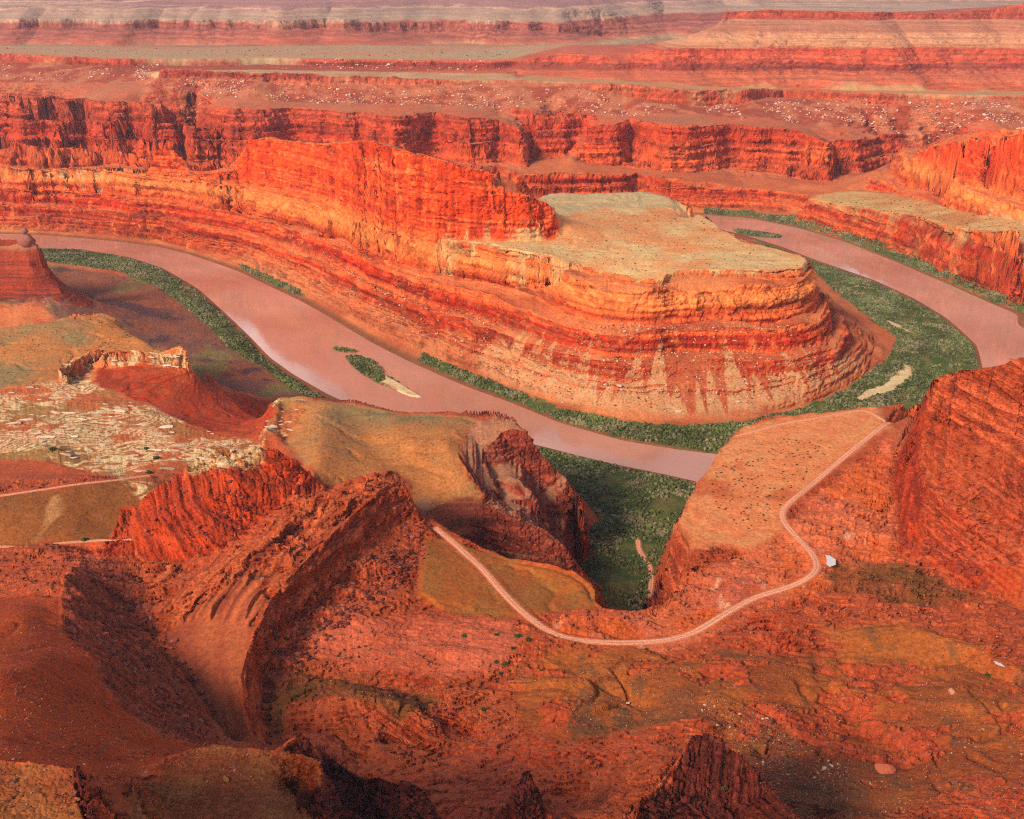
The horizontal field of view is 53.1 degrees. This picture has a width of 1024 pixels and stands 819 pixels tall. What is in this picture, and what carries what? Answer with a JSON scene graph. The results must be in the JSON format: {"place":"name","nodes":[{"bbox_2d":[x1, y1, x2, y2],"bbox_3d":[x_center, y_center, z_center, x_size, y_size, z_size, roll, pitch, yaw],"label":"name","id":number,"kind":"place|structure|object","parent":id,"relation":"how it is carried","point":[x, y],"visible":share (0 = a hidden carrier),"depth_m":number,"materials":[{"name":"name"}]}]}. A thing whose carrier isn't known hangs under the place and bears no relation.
{"place":"outdoors","nodes":[
{"label":"outdoors","id":0,"kind":"place"},
{"bbox_2d":[0,475,147,496],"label":"dirt path","id":1,"kind":"structure","parent":0,"point":[73,485],"depth_m":973.99,"materials":[{"name":"brown soil"}]},
{"bbox_2d":[0,0,1023,818],"bbox_3d":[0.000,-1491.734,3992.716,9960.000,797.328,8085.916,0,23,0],"label":"ground","id":2,"kind":"structure","parent":0,"point":[678,142],"depth_m":1021.47,"materials":[{"name":"stone"}]},
{"bbox_2d":[0,227,96,308],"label":"hoodoo outcrop","id":3,"kind":"object","parent":2,"relation":"on","point":[26,272],"visible":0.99,"depth_m":1792.78,"materials":[{"name":"stone"}]},
{"bbox_2d":[0,760,99,818],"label":"knoll outcrop","id":4,"kind":"object","parent":2,"relation":"on","point":[45,798],"visible":0.98,"depth_m":323.20,"materials":[{"name":"stone"}]},
{"bbox_2d":[0,539,129,547],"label":"desert trail","id":5,"kind":"object","parent":2,"relation":"on","point":[97,540],"visible":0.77,"depth_m":920.28,"materials":[{"name":"brown soil"}]},
{"bbox_2d":[2,356,305,471],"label":"slab blocks","id":6,"kind":"structure","parent":2,"relation":"on","point":[69,455],"depth_m":1123.03,"materials":[{"name":"beige stone"}]},
{"bbox_2d":[87,445,325,563],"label":"rock fin","id":7,"kind":"object","parent":2,"relation":"on","point":[261,495],"visible":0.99,"depth_m":850.87,"materials":[{"name":"stone"}]},
{"bbox_2d":[134,744,327,818],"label":"ledge outcrop","id":8,"kind":"object","parent":2,"relation":"on","point":[304,799],"visible":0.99,"depth_m":422.81,"materials":[{"name":"stone"}]},
{"bbox_2d":[223,776,228,781],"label":"boulder","id":9,"kind":"object","parent":8,"relation":"on","point":[225,779],"visible":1,"depth_m":422.60,"materials":[{"name":"brown stone"}]},
{"bbox_2d":[95,472,418,744],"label":"tilted slabs","id":10,"kind":"structure","parent":2,"relation":"on","point":[218,613],"depth_m":755.20,"materials":[{"name":"stone"}]},
{"bbox_2d":[89,450,429,741],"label":"rock rubble","id":11,"kind":"object","parent":2,"relation":"on","point":[186,718],"visible":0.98,"depth_m":732.86,"materials":[{"name":"red stone"}]},
{"bbox_2d":[323,752,438,818],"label":"crag","id":12,"kind":"structure","parent":2,"relation":"on","point":[349,794],"depth_m":445.28,"materials":[{"name":"stone"}]},
{"bbox_2d":[0,141,888,421],"bbox_3d":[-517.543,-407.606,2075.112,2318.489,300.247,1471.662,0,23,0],"label":"peninsula","id":13,"kind":"object","parent":2,"relation":"on","point":[527,300],"visible":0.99,"depth_m":1762.57,"materials":[{"name":"stone"}]},
{"bbox_2d":[151,149,189,176],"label":"spire","id":14,"kind":"structure","parent":13,"relation":"on","point":[157,168],"depth_m":2416.04,"materials":[{"name":"stone"}]},
{"bbox_2d":[233,136,563,239],"bbox_3d":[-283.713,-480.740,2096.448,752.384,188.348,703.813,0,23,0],"label":"butte","id":15,"kind":"object","parent":13,"relation":"on","point":[445,193],"visible":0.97,"depth_m":1824.22,"materials":[{"name":"stone"}]},
{"bbox_2d":[276,233,843,412],"bbox_3d":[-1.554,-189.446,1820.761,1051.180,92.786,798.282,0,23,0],"label":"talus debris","id":16,"kind":"object","parent":13,"relation":"on","point":[629,364],"visible":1,"depth_m":1565.24,"materials":[{"name":"red stone"}]},
{"bbox_2d":[415,412,575,570],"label":"promontory","id":17,"kind":"structure","parent":2,"relation":"on","point":[521,501],"depth_m":1036.17,"materials":[{"name":"stone"}]},
{"bbox_2d":[0,58,1023,142],"bbox_3d":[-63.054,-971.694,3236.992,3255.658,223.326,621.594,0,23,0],"label":"boulder field","id":18,"kind":"structure","parent":2,"relation":"on","point":[623,112],"depth_m":3100.96,"materials":[{"name":"red stone"}]},
{"bbox_2d":[1,48,1023,798],"bbox_3d":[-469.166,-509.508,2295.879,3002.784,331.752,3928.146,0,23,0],"label":"scrub","id":19,"kind":"object","parent":2,"relation":"on","point":[465,436],"visible":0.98,"depth_m":1687.82,"materials":[{"name":"green plant"}]},
{"bbox_2d":[503,770,545,818],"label":"pinnacle","id":20,"kind":"object","parent":2,"relation":"on","point":[525,799],"visible":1,"depth_m":487.95,"materials":[{"name":"stone"}]},
{"bbox_2d":[39,207,1021,609],"bbox_3d":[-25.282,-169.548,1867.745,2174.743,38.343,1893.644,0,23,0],"label":"riverside brush","id":21,"kind":"object","parent":2,"relation":"on","point":[879,307],"visible":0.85,"depth_m":1600.56,"materials":[{"name":"green plant"}]},
{"bbox_2d":[636,538,653,595],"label":"footpath","id":22,"kind":"structure","parent":2,"relation":"on","point":[651,580],"depth_m":1092.07,"materials":[{"name":"beige soil"}]},
{"bbox_2d":[636,733,798,818],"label":"pinnacle","id":23,"kind":"object","parent":2,"relation":"on","point":[696,775],"visible":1,"depth_m":453.36,"materials":[{"name":"stone"}]},
{"bbox_2d":[512,3,1023,90],"bbox_3d":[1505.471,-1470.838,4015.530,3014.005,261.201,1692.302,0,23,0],"label":"mesa","id":24,"kind":"structure","parent":2,"relation":"on","point":[967,49],"depth_m":3441.50,"materials":[{"name":"stone"}]},
{"bbox_2d":[874,763,895,773],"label":"boulder","id":25,"kind":"object","parent":2,"relation":"on","point":[880,768],"visible":1,"depth_m":566.11,"materials":[{"name":"stone"}]},
{"bbox_2d":[805,201,1023,307],"bbox_3d":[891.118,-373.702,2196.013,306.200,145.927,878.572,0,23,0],"label":"canyon wall","id":26,"kind":"structure","parent":2,"relation":"on","point":[924,239],"depth_m":2190.76,"materials":[{"name":"stone"}]},
{"bbox_2d":[948,688,955,694],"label":"boulder","id":27,"kind":"object","parent":2,"relation":"on","point":[951,691],"visible":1,"depth_m":642.72,"materials":[{"name":"stone"}]},
{"bbox_2d":[884,128,1023,218],"bbox_3d":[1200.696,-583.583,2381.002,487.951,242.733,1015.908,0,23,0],"label":"butte","id":28,"kind":"object","parent":2,"relation":"on","point":[982,172],"visible":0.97,"depth_m":2320.08,"materials":[{"name":"stone"}]},
{"bbox_2d":[892,357,1023,614],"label":"rock outcrop","id":29,"kind":"object","parent":2,"relation":"on","point":[958,483],"visible":1,"depth_m":890.94,"materials":[{"name":"stone"}]},
{"bbox_2d":[899,539,907,544],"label":"boulder","id":30,"kind":"object","parent":29,"relation":"on","point":[903,541],"visible":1,"depth_m":859.99,"materials":[{"name":"red stone"}]},
{"bbox_2d":[918,551,927,555],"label":"boulder","id":31,"kind":"object","parent":29,"relation":"on","point":[922,553],"visible":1,"depth_m":843.51,"materials":[{"name":"red stone"}]},
{"bbox_2d":[954,568,961,574],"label":"boulder","id":32,"kind":"object","parent":29,"relation":"on","point":[958,571],"visible":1,"depth_m":817.54,"materials":[{"name":"red stone"}]},
{"bbox_2d":[956,560,964,563],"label":"boulder","id":33,"kind":"object","parent":29,"relation":"on","point":[960,562],"visible":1,"depth_m":821.98,"materials":[{"name":"red stone"}]},
{"bbox_2d":[957,564,964,569],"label":"boulder","id":34,"kind":"object","parent":29,"relation":"on","point":[961,567],"visible":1,"depth_m":817.55,"materials":[{"name":"red stone"}]},
{"bbox_2d":[965,570,976,575],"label":"boulder","id":35,"kind":"object","parent":29,"relation":"on","point":[969,572],"visible":1,"depth_m":811.06,"materials":[{"name":"red stone"}]},
{"bbox_2d":[978,584,987,589],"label":"boulder","id":36,"kind":"object","parent":29,"relation":"on","point":[982,586],"visible":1,"depth_m":796.30,"materials":[{"name":"red stone"}]},
{"bbox_2d":[0,214,1023,480],"bbox_3d":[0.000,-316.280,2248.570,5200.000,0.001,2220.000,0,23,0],"label":"river","id":37,"kind":"structure","parent":0,"point":[298,338],"depth_m":1830.14,"materials":[{"name":"liquid"}]},
{"bbox_2d":[333,349,355,352],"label":"river islet","id":38,"kind":"object","parent":37,"relation":"in","point":[349,351],"visible":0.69,"depth_m":1740.31,"materials":[{"name":"sand"}]},
{"bbox_2d":[345,356,422,397],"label":"river island","id":39,"kind":"structure","parent":37,"relation":"in","point":[391,383],"depth_m":1600.74,"materials":[{"name":"sand"}]},
{"bbox_2d":[734,230,779,237],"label":"island","id":40,"kind":"structure","parent":37,"relation":"in","point":[738,233],"depth_m":2496.45,"materials":[{"name":"sand"}]},
{"bbox_2d":[434,422,891,644],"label":"dirt road","id":41,"kind":"structure","parent":0,"point":[511,601],"depth_m":806.20,"materials":[{"name":"brown soil"}]},
{"bbox_2d":[736,410,885,436],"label":"dirt track","id":42,"kind":"structure","parent":0,"point":[809,419],"depth_m":1108.60,"materials":[{"name":"brown soil"}]},
{"bbox_2d":[825,555,835,566],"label":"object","id":43,"kind":"structure","parent":0,"point":[831,561],"depth_m":836.11,"materials":[{"name":"white stone"}]}
]}

